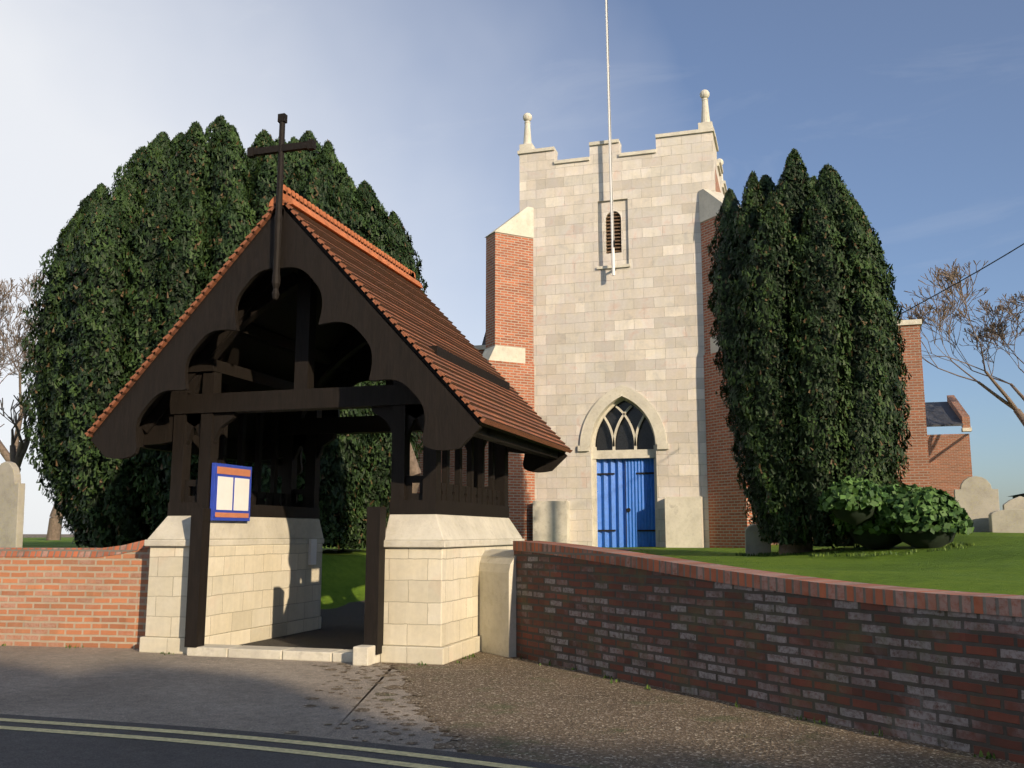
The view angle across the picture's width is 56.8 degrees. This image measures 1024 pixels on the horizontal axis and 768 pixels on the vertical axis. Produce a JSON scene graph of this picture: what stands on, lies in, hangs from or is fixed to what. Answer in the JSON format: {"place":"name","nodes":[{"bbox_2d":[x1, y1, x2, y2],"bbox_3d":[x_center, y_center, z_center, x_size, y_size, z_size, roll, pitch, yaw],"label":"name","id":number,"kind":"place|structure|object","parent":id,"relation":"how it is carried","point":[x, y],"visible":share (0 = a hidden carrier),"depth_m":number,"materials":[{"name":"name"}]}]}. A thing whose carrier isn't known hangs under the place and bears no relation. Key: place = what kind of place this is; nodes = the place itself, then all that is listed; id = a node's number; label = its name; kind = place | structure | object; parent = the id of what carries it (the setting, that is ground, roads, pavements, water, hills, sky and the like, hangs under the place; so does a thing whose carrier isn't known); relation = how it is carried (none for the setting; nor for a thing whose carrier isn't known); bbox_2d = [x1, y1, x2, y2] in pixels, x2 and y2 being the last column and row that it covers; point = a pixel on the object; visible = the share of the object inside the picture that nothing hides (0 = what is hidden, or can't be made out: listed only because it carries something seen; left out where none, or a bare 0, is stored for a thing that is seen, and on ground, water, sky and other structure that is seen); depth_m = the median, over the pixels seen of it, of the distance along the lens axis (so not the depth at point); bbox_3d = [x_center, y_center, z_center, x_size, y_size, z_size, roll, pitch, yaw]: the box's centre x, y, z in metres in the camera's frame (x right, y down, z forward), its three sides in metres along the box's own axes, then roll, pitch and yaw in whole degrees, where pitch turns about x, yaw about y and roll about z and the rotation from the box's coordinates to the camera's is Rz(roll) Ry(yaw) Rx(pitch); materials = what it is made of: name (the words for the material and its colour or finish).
{"place":"outdoors","nodes":[
{"label":"outdoors","id":0,"kind":"place"},
{"bbox_2d":[0,0,1023,533],"label":"sky","id":1,"kind":"structure","parent":0,"point":[917,106],"materials":[{"name":"blue"}]},
{"bbox_2d":[22,532,1023,649],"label":"lawn","id":2,"kind":"structure","parent":0,"point":[990,562],"depth_m":13.21,"materials":[{"name":"green plant"}]},
{"bbox_2d":[0,338,11,377],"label":"bare tree","id":3,"kind":"object","parent":2,"relation":"on","point":[2,358],"visible":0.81,"depth_m":56.66,"materials":[{"name":"brown plant"}]},
{"bbox_2d":[0,393,37,470],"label":"pollard","id":4,"kind":"object","parent":2,"relation":"on","point":[17,457],"visible":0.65,"depth_m":24.08,"materials":[{"name":"brown plant"}]},
{"bbox_2d":[0,272,45,461],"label":"bare tree","id":5,"kind":"object","parent":2,"relation":"on","point":[4,453],"visible":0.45,"depth_m":45.73,"materials":[{"name":"brown plant"}]},
{"bbox_2d":[0,316,62,539],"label":"bare tree","id":6,"kind":"object","parent":2,"relation":"on","point":[54,530],"visible":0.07,"depth_m":54.99,"materials":[{"name":"brown plant"}]},
{"bbox_2d":[17,115,427,549],"bbox_3d":[-6.157,-0.793,21.182,9.026,10.575,8.960,-3,-9,16],"label":"yew","id":7,"kind":"object","parent":2,"relation":"on","point":[89,214],"depth_m":18.04,"materials":[{"name":"green plant"}]},
{"bbox_2d":[91,113,566,654],"bbox_3d":[-2.160,0.167,12.713,4.982,6.240,4.108,-3,-9,16],"label":"lychgate timber frame","id":8,"kind":"object","parent":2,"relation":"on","point":[285,339],"visible":0.82,"depth_m":11.50,"materials":[{"name":"brown wood"}]},
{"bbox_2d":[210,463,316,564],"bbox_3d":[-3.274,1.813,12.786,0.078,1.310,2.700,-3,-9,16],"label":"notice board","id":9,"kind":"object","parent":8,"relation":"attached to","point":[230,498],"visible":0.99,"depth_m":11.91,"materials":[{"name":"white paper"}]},
{"bbox_2d":[85,184,572,452],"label":"tiled roof","id":10,"kind":"structure","parent":8,"relation":"on","point":[389,286],"depth_m":11.66,"materials":[{"name":"brown tile"}]},
{"bbox_2d":[0,461,1023,555],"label":"gravestones","id":11,"kind":"object","parent":2,"relation":"on","point":[977,497],"visible":0.42,"depth_m":19.15,"materials":[{"name":"stone"}]},
{"bbox_2d":[415,319,930,544],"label":"church nave","id":12,"kind":"structure","parent":2,"relation":"on","point":[918,473],"depth_m":27.99,"materials":[{"name":"brown brick"}]},
{"bbox_2d":[478,541,1023,763],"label":"brick wall","id":13,"kind":"structure","parent":2,"relation":"on","point":[943,668],"depth_m":7.63,"materials":[{"name":"brick"}]},
{"bbox_2d":[707,148,913,554],"bbox_3d":[5.345,-0.657,17.226,3.498,7.580,3.354,-3,-9,16],"label":"yew","id":14,"kind":"object","parent":2,"relation":"on","point":[850,208],"depth_m":16.13,"materials":[{"name":"green plant"}]},
{"bbox_2d":[735,531,989,556],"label":"fringe grass","id":15,"kind":"structure","parent":2,"relation":"on","point":[947,546],"depth_m":14.67,"materials":[{"name":"green plant"}]},
{"bbox_2d":[817,476,973,549],"bbox_3d":[6.076,2.087,15.122,2.305,1.239,1.846,-3,-9,16],"label":"ivy bush","id":16,"kind":"object","parent":2,"relation":"on","point":[945,509],"depth_m":14.63,"materials":[{"name":"green plant"}]},
{"bbox_2d":[925,395,972,496],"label":"brick outbuilding","id":17,"kind":"structure","parent":2,"relation":"on","point":[950,465],"depth_m":44.94,"materials":[{"name":"brick"}]},
{"bbox_2d":[896,258,1023,425],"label":"bare tree","id":18,"kind":"object","parent":2,"relation":"on","point":[950,277],"visible":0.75,"depth_m":42.14,"materials":[{"name":"brown plant"}]},
{"bbox_2d":[1007,493,1023,497],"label":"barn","id":19,"kind":"structure","parent":2,"relation":"on","point":[1017,495],"depth_m":81.67,"materials":[{"name":"grey"}]},
{"bbox_2d":[23,534,1023,767],"bbox_3d":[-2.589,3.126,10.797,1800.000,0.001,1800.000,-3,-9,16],"label":"ground","id":20,"kind":"structure","parent":0,"point":[489,704],"depth_m":6.95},
{"bbox_2d":[0,540,150,647],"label":"brick wall","id":21,"kind":"structure","parent":20,"relation":"on","point":[79,597],"depth_m":11.90,"materials":[{"name":"brick"}]},
{"bbox_2d":[0,646,466,751],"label":"pavement","id":22,"kind":"structure","parent":20,"relation":"on","point":[133,685],"depth_m":8.39,"materials":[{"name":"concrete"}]},
{"bbox_2d":[0,714,577,767],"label":"road carriageway","id":23,"kind":"structure","parent":20,"relation":"on","point":[37,742],"depth_m":6.18,"materials":[{"name":"grey asphalt"}]},
{"bbox_2d":[139,514,524,665],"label":"stone base walls","id":24,"kind":"structure","parent":20,"relation":"on","point":[264,581],"depth_m":11.37,"materials":[{"name":"beige stone"}]},
{"bbox_2d":[2,643,995,759],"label":"weeds","id":25,"kind":"object","parent":20,"relation":"on","point":[989,755],"visible":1,"depth_m":8.64,"materials":[{"name":"green plant"}]},
{"bbox_2d":[482,89,752,547],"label":"church tower","id":26,"kind":"structure","parent":0,"point":[581,341],"depth_m":27.25,"materials":[{"name":"beige stone"}]},
{"bbox_2d":[595,0,655,546],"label":"church door and flagpole","id":27,"kind":"object","parent":26,"relation":"attached to","point":[625,503],"visible":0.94,"depth_m":26.95,"materials":[{"name":"blue wood"}]},
{"bbox_2d":[901,243,1023,313],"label":"overhead wire","id":28,"kind":"object","parent":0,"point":[964,278],"visible":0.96,"depth_m":19.00,"materials":[{"name":"black metal"}]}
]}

